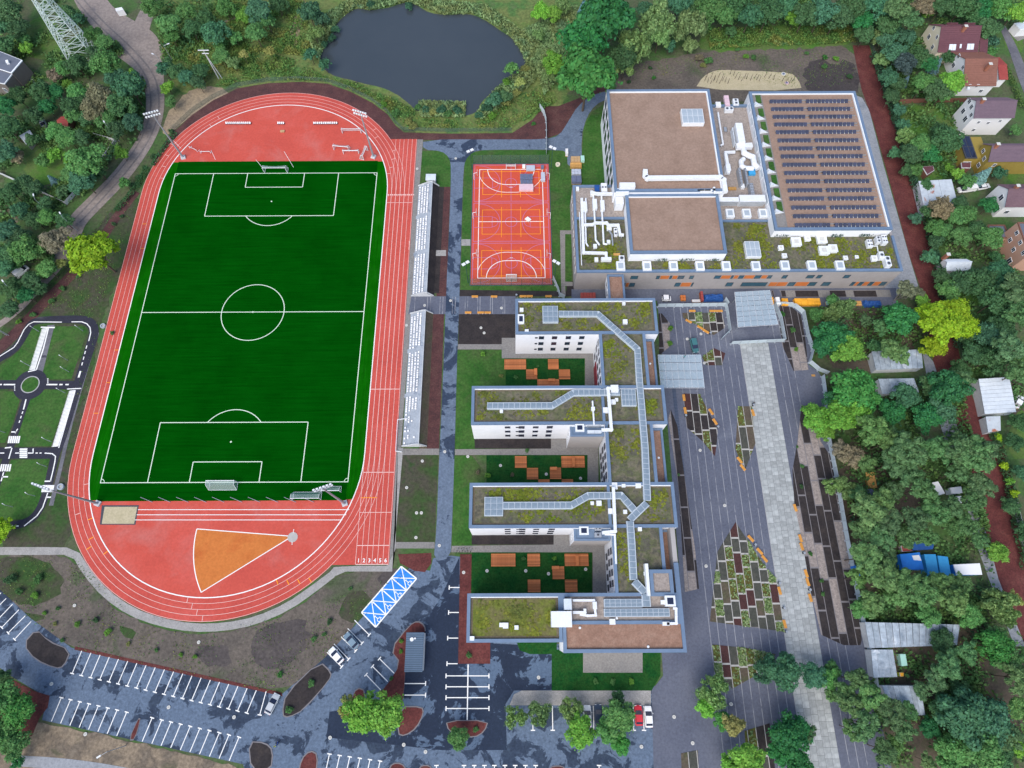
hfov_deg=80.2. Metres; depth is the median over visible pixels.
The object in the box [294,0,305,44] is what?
sandy path
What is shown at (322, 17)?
broadleaf tree
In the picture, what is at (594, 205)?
ventilation duct
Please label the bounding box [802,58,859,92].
dark wet soil
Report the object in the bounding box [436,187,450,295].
mulch strip
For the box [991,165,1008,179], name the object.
broadleaf tree
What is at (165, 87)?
broadleaf tree
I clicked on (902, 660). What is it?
shed
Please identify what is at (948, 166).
broadleaf tree
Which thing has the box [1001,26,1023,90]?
garden lane
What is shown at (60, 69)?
broadleaf tree
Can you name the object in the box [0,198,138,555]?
grass verge
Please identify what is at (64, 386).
training road
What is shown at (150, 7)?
broadleaf tree
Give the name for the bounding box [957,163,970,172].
garden shed
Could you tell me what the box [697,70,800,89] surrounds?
sandy clearing
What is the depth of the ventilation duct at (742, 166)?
183.36 m
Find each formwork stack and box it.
[780,298,788,305]
[793,298,820,306]
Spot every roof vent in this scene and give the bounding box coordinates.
[777,245,783,250]
[781,253,786,258]
[790,237,801,246]
[803,236,810,241]
[815,235,827,244]
[818,246,829,255]
[828,244,837,252]
[870,255,877,261]
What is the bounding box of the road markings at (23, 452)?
[0,321,90,526]
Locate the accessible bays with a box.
[363,568,414,624]
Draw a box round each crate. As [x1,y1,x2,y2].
[748,169,755,175]
[774,297,780,306]
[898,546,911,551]
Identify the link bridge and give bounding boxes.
[605,274,625,297]
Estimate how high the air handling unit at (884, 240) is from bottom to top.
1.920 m
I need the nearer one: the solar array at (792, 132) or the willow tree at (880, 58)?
the solar array at (792, 132)
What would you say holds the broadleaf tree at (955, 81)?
on the ground at (28, 12)
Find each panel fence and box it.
[539,104,546,151]
[552,275,564,297]
[657,303,730,337]
[729,303,786,344]
[773,302,829,373]
[820,374,878,686]
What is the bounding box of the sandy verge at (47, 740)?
[0,723,235,767]
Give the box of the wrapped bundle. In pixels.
[715,102,720,107]
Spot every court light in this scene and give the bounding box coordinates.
[461,260,469,280]
[549,145,556,166]
[552,259,559,277]
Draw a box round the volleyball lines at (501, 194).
[481,169,541,278]
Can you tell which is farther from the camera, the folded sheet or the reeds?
the reeds
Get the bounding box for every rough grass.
[0,555,63,605]
[24,612,44,620]
[120,626,135,638]
[338,591,370,622]
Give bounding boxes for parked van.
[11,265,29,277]
[662,295,670,301]
[957,184,978,193]
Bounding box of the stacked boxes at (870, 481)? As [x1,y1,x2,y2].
[864,472,876,487]
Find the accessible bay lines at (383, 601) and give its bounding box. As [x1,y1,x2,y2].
[361,566,416,626]
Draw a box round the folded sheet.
[912,555,920,560]
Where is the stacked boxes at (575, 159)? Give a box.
[571,156,579,162]
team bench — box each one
[225,122,250,124]
[313,122,337,123]
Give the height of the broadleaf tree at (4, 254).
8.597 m
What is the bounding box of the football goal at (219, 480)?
[205,480,237,489]
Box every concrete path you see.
[857,96,917,295]
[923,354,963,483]
[966,499,1023,645]
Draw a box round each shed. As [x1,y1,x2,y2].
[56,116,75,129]
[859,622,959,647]
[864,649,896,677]
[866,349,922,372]
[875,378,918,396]
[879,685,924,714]
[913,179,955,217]
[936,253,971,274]
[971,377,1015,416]
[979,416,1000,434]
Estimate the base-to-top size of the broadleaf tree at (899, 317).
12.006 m
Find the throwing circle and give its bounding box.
[288,532,297,541]
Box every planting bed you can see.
[659,313,669,354]
[668,411,698,591]
[681,750,698,767]
[682,312,724,334]
[683,393,717,455]
[702,348,724,364]
[710,522,784,631]
[712,645,775,688]
[735,406,754,471]
[744,723,774,767]
[780,290,786,296]
[780,306,807,370]
[792,406,861,644]
[794,290,818,296]
[829,290,846,296]
[853,290,877,296]
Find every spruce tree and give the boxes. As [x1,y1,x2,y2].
[47,175,59,184]
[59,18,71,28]
[925,58,941,74]
[971,167,991,189]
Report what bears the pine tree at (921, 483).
on the woodland floor at (912, 501)
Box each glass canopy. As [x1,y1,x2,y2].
[658,355,704,389]
[732,290,777,329]
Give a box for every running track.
[67,93,389,621]
[330,139,416,564]
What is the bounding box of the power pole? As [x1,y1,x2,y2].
[198,50,221,78]
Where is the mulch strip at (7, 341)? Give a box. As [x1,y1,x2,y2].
[0,191,139,353]
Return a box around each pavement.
[0,547,333,631]
[321,448,402,582]
[387,139,422,565]
[396,542,434,547]
[403,449,438,454]
[408,296,515,313]
[436,250,445,255]
[451,535,606,592]
[455,438,597,481]
[458,338,593,384]
[461,239,469,245]
[510,691,650,704]
[560,230,572,295]
[583,653,642,672]
[779,290,890,296]
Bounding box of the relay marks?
[86,248,376,584]
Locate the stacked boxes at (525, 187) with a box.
[519,184,532,191]
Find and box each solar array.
[769,99,804,103]
[770,107,807,110]
[772,115,808,118]
[774,122,809,126]
[775,130,812,133]
[777,138,814,142]
[779,146,815,150]
[780,154,817,158]
[781,163,819,166]
[783,171,822,174]
[785,179,824,183]
[787,188,825,192]
[789,196,828,200]
[791,205,830,209]
[792,214,832,217]
[794,223,834,226]
[805,99,850,102]
[808,107,853,110]
[809,114,854,118]
[810,122,856,125]
[812,130,859,133]
[815,138,860,141]
[816,146,863,149]
[818,154,865,157]
[820,162,867,166]
[821,171,870,174]
[824,179,872,182]
[826,188,874,191]
[829,196,876,200]
[831,205,878,209]
[832,214,881,217]
[834,223,884,226]
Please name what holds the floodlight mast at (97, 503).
on the apron
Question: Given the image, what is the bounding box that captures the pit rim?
[100,505,138,524]
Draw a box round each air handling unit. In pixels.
[550,611,571,626]
[563,599,571,609]
[587,425,600,427]
[587,430,601,433]
[594,532,601,537]
[600,183,606,191]
[613,196,623,210]
[613,228,617,236]
[615,188,628,195]
[618,255,624,260]
[619,182,634,189]
[719,197,738,205]
[724,107,733,112]
[732,99,738,105]
[733,123,744,144]
[737,195,765,205]
[747,183,754,194]
[865,239,873,248]
[873,236,880,244]
[876,252,883,260]
[880,235,887,245]
[882,256,891,267]
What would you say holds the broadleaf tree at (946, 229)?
on the ground at (28, 12)
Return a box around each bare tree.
[894,279,916,300]
[910,286,925,299]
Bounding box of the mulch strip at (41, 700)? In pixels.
[0,681,49,737]
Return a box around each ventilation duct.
[573,599,596,616]
[573,609,586,613]
[579,212,581,264]
[580,198,611,261]
[583,198,588,246]
[583,221,623,237]
[590,190,599,245]
[591,191,612,196]
[591,401,594,424]
[600,196,609,245]
[601,385,618,431]
[602,487,616,534]
[605,533,616,563]
[642,169,727,192]
[662,607,677,625]
[698,187,724,193]
[717,112,723,147]
[723,153,730,174]
[724,150,734,155]
[730,127,735,147]
[735,143,752,149]
[736,168,742,187]
[738,157,753,170]
[741,147,760,170]
[742,168,748,187]
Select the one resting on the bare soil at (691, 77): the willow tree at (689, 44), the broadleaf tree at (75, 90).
the willow tree at (689, 44)
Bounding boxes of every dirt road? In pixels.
[66,0,163,233]
[128,10,152,37]
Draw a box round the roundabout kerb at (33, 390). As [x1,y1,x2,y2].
[21,376,39,392]
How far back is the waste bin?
196.73 m
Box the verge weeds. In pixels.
[0,49,850,690]
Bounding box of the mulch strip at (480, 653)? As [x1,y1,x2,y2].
[458,554,489,663]
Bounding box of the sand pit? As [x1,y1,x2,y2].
[102,507,136,523]
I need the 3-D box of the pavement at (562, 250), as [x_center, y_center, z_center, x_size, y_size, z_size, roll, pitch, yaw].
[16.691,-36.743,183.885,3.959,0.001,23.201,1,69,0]
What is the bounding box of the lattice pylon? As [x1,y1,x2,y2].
[32,0,93,59]
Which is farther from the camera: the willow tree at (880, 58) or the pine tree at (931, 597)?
the willow tree at (880, 58)
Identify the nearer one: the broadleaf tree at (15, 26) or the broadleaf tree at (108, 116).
the broadleaf tree at (108, 116)
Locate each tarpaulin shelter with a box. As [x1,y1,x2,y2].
[896,552,923,569]
[911,541,933,550]
[920,554,938,577]
[936,556,950,574]
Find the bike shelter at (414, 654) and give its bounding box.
[404,632,425,671]
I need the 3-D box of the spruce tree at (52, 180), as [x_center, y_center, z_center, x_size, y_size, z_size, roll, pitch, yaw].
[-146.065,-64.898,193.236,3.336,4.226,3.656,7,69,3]
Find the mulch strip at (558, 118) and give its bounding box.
[151,82,605,162]
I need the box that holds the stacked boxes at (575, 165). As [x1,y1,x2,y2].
[570,163,581,168]
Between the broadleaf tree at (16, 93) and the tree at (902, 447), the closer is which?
the tree at (902, 447)
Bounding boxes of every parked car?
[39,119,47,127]
[264,693,279,714]
[328,646,344,664]
[343,632,359,649]
[583,705,591,726]
[594,704,601,725]
[634,705,642,725]
[643,706,652,727]
[978,183,990,190]
[1015,395,1023,408]
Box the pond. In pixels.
[320,3,524,116]
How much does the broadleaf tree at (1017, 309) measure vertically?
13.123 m
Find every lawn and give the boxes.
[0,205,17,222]
[0,326,42,379]
[0,391,19,442]
[0,459,48,519]
[15,16,59,59]
[17,390,68,446]
[22,377,38,391]
[24,147,64,184]
[43,326,86,378]
[396,455,437,541]
[420,151,450,190]
[452,456,485,545]
[455,350,598,448]
[460,150,571,290]
[471,552,591,592]
[486,455,587,482]
[506,358,583,385]
[517,642,556,653]
[552,650,660,690]
[581,104,604,184]
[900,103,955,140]
[909,75,926,97]
[925,154,952,179]
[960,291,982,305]
[1004,36,1023,51]
[1007,410,1023,458]
[1008,174,1023,183]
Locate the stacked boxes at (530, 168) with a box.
[526,165,534,171]
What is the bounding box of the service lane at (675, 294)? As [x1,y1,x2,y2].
[572,288,895,306]
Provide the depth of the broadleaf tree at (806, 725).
134.32 m
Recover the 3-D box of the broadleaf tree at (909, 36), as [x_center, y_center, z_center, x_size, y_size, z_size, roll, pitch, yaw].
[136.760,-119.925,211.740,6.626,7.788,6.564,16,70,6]
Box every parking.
[0,556,653,767]
[326,557,551,749]
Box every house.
[0,51,34,87]
[920,24,981,62]
[944,52,998,95]
[952,97,1017,134]
[972,142,1023,173]
[978,36,987,52]
[986,184,1023,216]
[999,222,1023,270]
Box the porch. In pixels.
[994,57,1007,86]
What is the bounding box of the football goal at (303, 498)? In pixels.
[290,492,321,499]
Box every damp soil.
[194,645,231,666]
[251,619,311,669]
[377,569,397,585]
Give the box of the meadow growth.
[160,0,857,129]
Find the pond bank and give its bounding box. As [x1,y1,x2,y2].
[313,0,532,122]
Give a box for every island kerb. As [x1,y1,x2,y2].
[26,631,69,667]
[130,718,139,740]
[249,741,272,767]
[282,664,330,716]
[299,751,317,767]
[385,621,425,704]
[397,706,423,735]
[446,720,487,736]
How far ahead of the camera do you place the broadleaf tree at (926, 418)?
158.24 m
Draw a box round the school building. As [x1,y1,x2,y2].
[466,298,686,652]
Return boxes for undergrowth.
[0,0,1023,303]
[820,36,1023,767]
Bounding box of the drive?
[1012,35,1023,40]
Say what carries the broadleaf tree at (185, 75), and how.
on the meadow at (516, 12)
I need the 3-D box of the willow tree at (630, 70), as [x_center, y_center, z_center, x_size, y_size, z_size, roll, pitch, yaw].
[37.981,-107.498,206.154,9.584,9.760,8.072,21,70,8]
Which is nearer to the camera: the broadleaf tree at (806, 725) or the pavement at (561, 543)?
the broadleaf tree at (806, 725)
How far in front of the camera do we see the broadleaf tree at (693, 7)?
212.82 m
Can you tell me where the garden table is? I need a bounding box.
[115,7,126,15]
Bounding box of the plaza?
[652,289,891,767]
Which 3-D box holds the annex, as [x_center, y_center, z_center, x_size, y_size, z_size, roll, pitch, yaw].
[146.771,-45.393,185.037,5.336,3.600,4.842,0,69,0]
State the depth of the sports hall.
177.72 m
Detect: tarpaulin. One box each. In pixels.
[594,185,599,191]
[703,294,723,301]
[862,300,880,307]
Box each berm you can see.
[419,311,432,446]
[419,326,432,448]
[427,183,438,295]
[434,187,443,292]
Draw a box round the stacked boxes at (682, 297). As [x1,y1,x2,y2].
[680,295,685,300]
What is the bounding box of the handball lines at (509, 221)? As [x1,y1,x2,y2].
[477,169,544,277]
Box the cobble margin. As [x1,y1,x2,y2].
[671,380,686,489]
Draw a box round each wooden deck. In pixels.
[491,554,515,565]
[504,359,525,369]
[515,456,526,467]
[526,368,536,378]
[527,468,537,478]
[527,554,539,565]
[528,580,539,591]
[537,379,558,385]
[538,479,549,482]
[548,359,558,369]
[550,467,560,478]
[552,566,563,578]
[559,369,569,378]
[561,456,584,467]
[562,479,572,481]
[564,554,588,565]
[565,580,577,591]
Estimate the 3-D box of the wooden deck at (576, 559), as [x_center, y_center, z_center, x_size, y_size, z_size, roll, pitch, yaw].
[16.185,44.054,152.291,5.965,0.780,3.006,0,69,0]
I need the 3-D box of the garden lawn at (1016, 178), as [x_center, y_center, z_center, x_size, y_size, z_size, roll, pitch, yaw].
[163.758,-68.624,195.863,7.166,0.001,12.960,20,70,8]
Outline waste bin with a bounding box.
[580,155,584,162]
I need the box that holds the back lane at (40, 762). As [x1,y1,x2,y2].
[11,756,124,767]
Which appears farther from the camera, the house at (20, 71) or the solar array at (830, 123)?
the house at (20, 71)
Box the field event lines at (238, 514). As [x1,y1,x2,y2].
[137,151,348,592]
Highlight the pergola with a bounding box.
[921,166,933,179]
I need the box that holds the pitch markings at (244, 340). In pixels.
[100,172,376,482]
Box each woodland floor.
[816,302,918,373]
[838,442,920,593]
[879,622,1023,767]
[1010,379,1023,413]
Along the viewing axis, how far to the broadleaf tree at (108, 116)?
196.30 m
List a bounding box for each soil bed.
[458,314,514,343]
[460,290,571,295]
[472,535,553,544]
[474,439,550,448]
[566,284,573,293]
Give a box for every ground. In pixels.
[0,0,1023,767]
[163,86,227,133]
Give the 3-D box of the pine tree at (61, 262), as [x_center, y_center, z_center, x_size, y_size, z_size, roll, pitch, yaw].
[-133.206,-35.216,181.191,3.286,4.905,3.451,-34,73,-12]
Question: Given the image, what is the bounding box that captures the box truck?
[949,563,981,575]
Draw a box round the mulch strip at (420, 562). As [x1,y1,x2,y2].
[398,553,430,571]
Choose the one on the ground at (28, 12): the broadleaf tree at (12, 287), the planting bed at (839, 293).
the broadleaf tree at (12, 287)
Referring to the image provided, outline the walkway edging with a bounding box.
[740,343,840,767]
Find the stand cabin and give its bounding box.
[426,174,435,182]
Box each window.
[740,282,767,285]
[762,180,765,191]
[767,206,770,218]
[807,282,816,285]
[820,282,831,285]
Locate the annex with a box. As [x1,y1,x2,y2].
[984,225,1006,244]
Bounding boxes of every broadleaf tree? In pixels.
[0,0,23,21]
[0,20,9,33]
[0,34,16,55]
[0,95,17,118]
[0,114,22,142]
[0,138,18,162]
[0,182,22,202]
[0,218,20,241]
[0,242,13,264]
[0,259,16,276]
[0,276,24,298]
[0,299,21,317]
[0,517,16,538]
[0,669,13,685]
[0,679,27,716]
[0,692,38,731]
[0,714,17,749]
[0,729,32,762]
[5,85,28,108]
[5,227,32,243]
[6,19,30,38]
[6,233,46,263]
[8,202,29,219]
[9,756,24,767]
[10,150,24,163]
[12,174,33,193]
[13,258,26,268]
[15,286,35,302]
[16,33,30,43]
[18,41,33,56]
[20,270,42,288]
[22,105,43,124]
[23,211,44,229]
[24,133,42,146]
[24,179,43,196]
[29,77,53,103]
[30,282,47,294]
[32,153,49,167]
[34,258,58,277]
[35,208,56,225]
[36,195,51,209]
[37,98,58,117]
[37,226,73,253]
[44,121,63,140]
[46,67,62,81]
[46,82,63,99]
[46,146,64,162]
[54,60,72,79]
[55,4,77,25]
[55,126,77,148]
[55,184,71,199]
[55,212,75,228]
[58,97,81,115]
[58,166,73,181]
[61,79,72,87]
[62,53,89,76]
[63,109,80,123]
[63,143,107,179]
[63,230,120,275]
[65,81,86,97]
[67,170,96,194]
[68,11,84,26]
[72,129,90,145]
[75,94,88,108]
[77,111,94,126]
[79,98,110,121]
[81,25,102,42]
[81,81,111,109]
[84,46,101,59]
[88,46,121,74]
[90,166,106,180]
[93,33,114,49]
[93,109,116,128]
[103,68,123,84]
[105,120,125,140]
[106,93,136,117]
[107,69,145,106]
[113,144,128,160]
[118,177,130,188]
[121,106,137,114]
[122,111,143,134]
[138,0,164,18]
[154,14,181,39]
[155,61,169,77]
[159,79,173,94]
[161,57,172,64]
[163,30,179,47]
[164,94,175,108]
[166,63,185,82]
[175,0,196,21]
[176,69,194,88]
[181,19,200,41]
[189,75,205,92]
[191,63,209,82]
[196,6,216,24]
[200,20,231,45]
[212,47,228,66]
[213,39,227,48]
[215,0,236,19]
[227,31,242,44]
[235,5,253,24]
[243,0,270,29]
[243,21,268,47]
[258,13,275,31]
[268,0,289,15]
[296,1,321,26]
[303,48,317,62]
[313,12,330,26]
[318,58,331,71]
[342,690,378,734]
[363,689,405,740]
[447,726,469,751]
[484,91,502,107]
[500,89,513,101]
[502,62,518,74]
[530,0,549,21]
[541,49,565,75]
[544,5,562,22]
[552,19,610,51]
[555,39,622,111]
[564,710,596,751]
[574,0,639,53]
[593,714,618,744]
[602,698,636,737]
[605,41,638,77]
[607,690,624,704]
[610,735,630,755]
[617,0,637,38]
[635,1,652,15]
[665,40,675,53]
[667,0,693,21]
[690,0,701,14]
[694,0,725,24]
[694,698,714,718]
[713,711,729,732]
[714,5,738,30]
[720,751,737,767]
[722,0,751,22]
[725,25,736,38]
[727,741,767,767]
[737,3,763,32]
[752,659,774,685]
[754,0,785,31]
[763,651,802,694]
[765,738,790,767]
[766,708,809,758]
[777,0,797,22]
[781,750,813,767]
[784,11,798,29]
[790,712,813,742]
[793,2,817,32]
[798,659,827,689]
[800,403,827,432]
[807,0,840,32]
[809,308,824,322]
[810,320,855,350]
[811,336,832,358]
[816,427,834,441]
[819,400,855,430]
[821,391,849,407]
[822,667,839,690]
[824,658,841,677]
[826,2,856,34]
[826,293,838,305]
[826,367,877,407]
[829,333,865,362]
[831,438,847,458]
[836,0,865,16]
[838,443,864,470]
[846,399,871,425]
[848,596,868,618]
[852,11,874,28]
[853,25,874,46]
[857,390,882,415]
[863,0,889,21]
[866,338,881,351]
[875,14,901,34]
[875,33,894,50]
[878,66,898,90]
[878,398,907,425]
[880,40,909,67]
[880,301,920,336]
[882,88,899,107]
[887,145,901,158]
[889,26,901,39]
[889,381,923,407]
[890,77,907,91]
[893,51,917,75]
[893,103,906,116]
[895,118,911,130]
[897,27,916,45]
[898,162,912,176]
[899,143,923,165]
[907,45,934,68]
[907,212,922,224]
[908,163,923,177]
[909,0,935,15]
[910,132,932,151]
[911,71,937,98]
[911,401,945,436]
[913,604,941,628]
[914,302,938,328]
[915,294,930,306]
[916,370,943,395]
[917,300,966,346]
[917,335,948,356]
[918,178,933,189]
[918,714,941,738]
[919,144,943,163]
[919,205,935,217]
[920,55,939,71]
[920,249,939,263]
[921,13,933,17]
[923,76,953,105]
[924,218,943,236]
[925,195,954,219]
[927,235,945,250]
[927,369,975,407]
[928,123,947,137]
[928,397,957,425]
[928,626,956,654]
[928,691,947,724]
[930,123,966,152]
[931,0,956,21]
[931,88,954,104]
[931,267,950,283]
[932,685,987,755]
[933,732,972,767]
[934,278,960,299]
[939,69,967,94]
[939,516,966,539]
[940,50,955,65]
[940,222,953,236]
[940,297,973,329]
[943,206,965,224]
[945,163,953,170]
[945,268,971,295]
[947,225,972,246]
[948,679,975,702]
[949,0,983,22]
[949,358,972,375]
[950,168,964,179]
[950,194,968,207]
[954,335,974,344]
[954,602,986,628]
[954,732,1005,767]
[956,204,978,223]
[957,173,977,189]
[961,266,998,295]
[961,318,980,338]
[961,340,986,365]
[961,760,978,767]
[963,13,980,23]
[969,220,987,237]
[972,320,1000,347]
[973,628,1017,668]
[974,346,1008,375]
[974,692,1014,750]
[975,0,992,17]
[975,16,1005,39]
[975,226,1004,249]
[977,195,998,213]
[977,284,1014,315]
[985,315,1017,336]
[986,259,1016,284]
[986,541,1010,563]
[987,46,999,56]
[988,35,1000,47]
[988,251,1003,262]
[988,645,1023,675]
[990,0,1019,20]
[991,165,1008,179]
[993,433,1002,441]
[997,746,1014,767]
[999,461,1009,470]
[1000,496,1022,515]
[1004,1,1023,25]
[1004,432,1023,452]
[1005,413,1023,432]
[1005,477,1015,484]
[1009,123,1021,135]
[1009,489,1020,497]
[1011,465,1023,481]
[1012,521,1023,541]
[1013,740,1023,758]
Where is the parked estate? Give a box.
[689,338,698,352]
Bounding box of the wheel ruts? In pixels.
[71,0,159,222]
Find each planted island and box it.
[27,633,67,666]
[131,720,138,738]
[250,743,271,767]
[284,665,329,715]
[300,752,316,767]
[353,689,363,697]
[381,623,424,700]
[391,764,403,767]
[399,707,422,734]
[447,721,486,735]
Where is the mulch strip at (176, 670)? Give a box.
[74,646,282,695]
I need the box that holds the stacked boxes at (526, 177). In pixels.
[520,174,532,180]
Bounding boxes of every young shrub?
[2,574,16,583]
[15,588,22,594]
[30,591,38,598]
[33,573,41,583]
[74,621,79,627]
[104,628,111,635]
[285,706,293,712]
[308,679,314,687]
[321,41,327,48]
[328,33,336,42]
[330,26,340,31]
[366,0,374,8]
[381,101,386,107]
[390,108,399,116]
[405,2,412,10]
[405,117,411,124]
[408,122,417,129]
[414,104,420,109]
[422,105,428,112]
[429,107,435,115]
[436,104,447,112]
[443,110,452,116]
[452,105,462,113]
[474,111,483,117]
[480,103,492,110]
[488,111,496,120]
[501,100,510,105]
[502,77,511,84]
[512,88,521,97]
[520,65,529,70]
[695,54,704,60]
[704,57,712,63]
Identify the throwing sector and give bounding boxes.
[194,529,287,591]
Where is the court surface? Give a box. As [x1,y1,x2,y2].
[471,164,551,284]
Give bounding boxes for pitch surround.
[90,161,386,499]
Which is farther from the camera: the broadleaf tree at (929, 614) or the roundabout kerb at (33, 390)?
the roundabout kerb at (33, 390)
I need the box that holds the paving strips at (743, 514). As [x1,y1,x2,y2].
[673,307,867,767]
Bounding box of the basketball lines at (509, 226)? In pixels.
[472,166,550,283]
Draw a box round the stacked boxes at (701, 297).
[699,291,703,301]
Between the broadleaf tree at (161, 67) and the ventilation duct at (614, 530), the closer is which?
the ventilation duct at (614, 530)
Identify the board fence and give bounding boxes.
[0,173,74,204]
[93,133,115,157]
[899,98,967,102]
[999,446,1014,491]
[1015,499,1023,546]
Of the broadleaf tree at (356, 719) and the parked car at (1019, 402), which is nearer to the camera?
the broadleaf tree at (356, 719)
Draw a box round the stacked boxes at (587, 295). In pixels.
[580,292,595,297]
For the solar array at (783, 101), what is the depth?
190.12 m
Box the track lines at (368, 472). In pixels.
[67,93,416,621]
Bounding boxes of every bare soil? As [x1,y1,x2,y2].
[8,555,406,688]
[597,45,866,104]
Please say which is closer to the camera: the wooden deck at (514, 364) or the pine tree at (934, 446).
the pine tree at (934, 446)
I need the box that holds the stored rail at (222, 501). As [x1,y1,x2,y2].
[140,497,312,501]
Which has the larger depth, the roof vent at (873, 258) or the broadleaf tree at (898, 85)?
the broadleaf tree at (898, 85)
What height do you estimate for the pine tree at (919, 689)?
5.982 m
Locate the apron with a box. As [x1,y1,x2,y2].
[91,105,381,596]
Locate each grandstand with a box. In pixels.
[401,309,432,446]
[411,181,438,295]
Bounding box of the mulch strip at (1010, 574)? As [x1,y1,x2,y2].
[853,45,1023,640]
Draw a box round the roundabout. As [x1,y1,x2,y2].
[13,369,46,399]
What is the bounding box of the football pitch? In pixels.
[97,161,377,500]
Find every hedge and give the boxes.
[113,166,149,210]
[150,131,176,165]
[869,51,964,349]
[989,431,1023,569]
[1007,66,1023,109]
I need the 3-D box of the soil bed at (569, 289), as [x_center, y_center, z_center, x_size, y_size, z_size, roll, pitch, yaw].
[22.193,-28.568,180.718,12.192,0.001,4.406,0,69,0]
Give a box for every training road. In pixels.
[0,315,98,529]
[0,380,15,388]
[0,399,29,484]
[0,447,57,458]
[37,325,53,371]
[45,381,74,388]
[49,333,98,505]
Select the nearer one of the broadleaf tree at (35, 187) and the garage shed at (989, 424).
the garage shed at (989, 424)
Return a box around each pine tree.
[55,258,68,269]
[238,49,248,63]
[263,45,274,59]
[337,706,347,718]
[340,694,355,714]
[514,76,525,89]
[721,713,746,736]
[807,725,816,743]
[824,687,836,701]
[832,680,855,704]
[835,691,863,719]
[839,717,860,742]
[841,667,871,689]
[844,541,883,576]
[844,567,866,589]
[847,484,868,501]
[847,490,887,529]
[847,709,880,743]
[848,520,872,543]
[851,414,888,445]
[855,683,890,711]
[856,454,877,472]
[857,313,872,326]
[859,589,885,618]
[866,557,898,591]
[867,735,897,764]
[868,523,896,551]
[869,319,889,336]
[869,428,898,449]
[872,485,895,511]
[874,449,909,478]
[876,506,903,535]
[877,697,906,731]
[879,544,897,569]
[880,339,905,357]
[882,586,907,607]
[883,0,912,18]
[885,481,905,499]
[886,734,904,754]
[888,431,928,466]
[888,720,920,742]
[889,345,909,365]
[891,425,904,436]
[892,464,925,486]
[896,527,920,549]
[896,567,924,600]
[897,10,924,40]
[901,506,931,533]
[902,700,918,720]
[904,469,938,499]
[908,575,939,607]
[913,680,932,701]
[915,571,927,583]
[915,750,937,767]
[917,525,939,545]
[919,662,948,693]
[920,435,950,465]
[921,497,951,525]
[925,648,962,680]
[929,571,956,595]
[936,587,969,617]
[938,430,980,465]
[938,464,969,482]
[940,494,963,516]
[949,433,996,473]
[949,571,973,592]
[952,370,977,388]
[954,640,977,666]
[956,513,980,536]
[959,486,987,512]
[962,471,998,498]
[964,532,989,549]
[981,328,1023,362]
[981,438,999,457]
[985,625,1008,635]
[993,661,1023,696]
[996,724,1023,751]
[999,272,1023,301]
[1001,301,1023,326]
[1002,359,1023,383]
[1008,696,1023,721]
[1009,589,1023,605]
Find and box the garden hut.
[20,130,36,149]
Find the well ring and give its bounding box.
[57,483,64,489]
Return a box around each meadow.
[155,0,585,133]
[699,24,856,52]
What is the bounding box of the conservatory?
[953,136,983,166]
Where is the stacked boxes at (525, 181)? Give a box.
[520,180,531,183]
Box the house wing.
[0,70,24,94]
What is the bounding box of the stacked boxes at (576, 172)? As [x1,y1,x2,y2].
[571,169,580,175]
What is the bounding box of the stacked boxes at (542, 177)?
[541,172,544,181]
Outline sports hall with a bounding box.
[570,89,902,288]
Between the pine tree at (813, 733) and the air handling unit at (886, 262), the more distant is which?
the air handling unit at (886, 262)
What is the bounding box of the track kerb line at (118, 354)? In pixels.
[88,105,387,597]
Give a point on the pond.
(413, 55)
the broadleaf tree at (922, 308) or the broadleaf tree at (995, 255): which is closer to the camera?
the broadleaf tree at (922, 308)
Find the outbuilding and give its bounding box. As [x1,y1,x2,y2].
[1008,22,1023,36]
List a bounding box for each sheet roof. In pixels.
[930,481,944,494]
[945,487,961,494]
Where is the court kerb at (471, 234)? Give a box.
[470,163,552,285]
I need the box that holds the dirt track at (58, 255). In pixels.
[0,233,78,326]
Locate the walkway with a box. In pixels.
[740,342,840,767]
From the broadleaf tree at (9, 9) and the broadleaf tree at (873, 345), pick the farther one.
the broadleaf tree at (9, 9)
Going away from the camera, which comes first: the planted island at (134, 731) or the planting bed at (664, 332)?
the planted island at (134, 731)
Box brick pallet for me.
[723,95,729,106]
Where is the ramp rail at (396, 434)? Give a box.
[395,418,405,451]
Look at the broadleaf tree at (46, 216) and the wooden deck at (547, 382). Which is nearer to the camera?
the wooden deck at (547, 382)
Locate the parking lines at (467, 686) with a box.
[0,585,645,767]
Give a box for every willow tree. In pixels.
[35,239,50,258]
[224,56,239,69]
[305,24,324,42]
[504,705,529,730]
[527,700,551,727]
[532,27,544,43]
[540,70,556,83]
[555,0,571,13]
[558,696,583,725]
[615,59,636,78]
[617,28,651,62]
[637,0,677,37]
[648,29,670,52]
[673,7,708,41]
[682,35,698,53]
[695,671,731,713]
[821,478,843,495]
[822,303,842,322]
[834,475,855,499]
[835,298,856,319]
[871,29,888,48]
[872,51,890,65]
[894,126,915,144]
[977,587,1020,624]
[1000,608,1021,629]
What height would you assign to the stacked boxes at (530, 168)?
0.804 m
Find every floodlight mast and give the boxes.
[31,482,101,506]
[143,110,185,159]
[312,483,347,506]
[352,109,375,158]
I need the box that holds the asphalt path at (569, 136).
[423,92,605,560]
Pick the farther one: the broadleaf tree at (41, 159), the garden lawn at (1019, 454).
the broadleaf tree at (41, 159)
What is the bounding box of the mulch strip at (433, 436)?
[427,314,443,448]
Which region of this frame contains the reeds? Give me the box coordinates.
[310,0,577,119]
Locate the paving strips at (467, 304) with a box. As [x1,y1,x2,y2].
[414,297,517,313]
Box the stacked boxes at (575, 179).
[571,175,581,183]
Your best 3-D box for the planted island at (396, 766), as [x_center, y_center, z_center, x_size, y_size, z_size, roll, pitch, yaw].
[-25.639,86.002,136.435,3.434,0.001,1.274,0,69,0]
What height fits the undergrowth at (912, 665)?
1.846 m
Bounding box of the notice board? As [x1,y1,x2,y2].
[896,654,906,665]

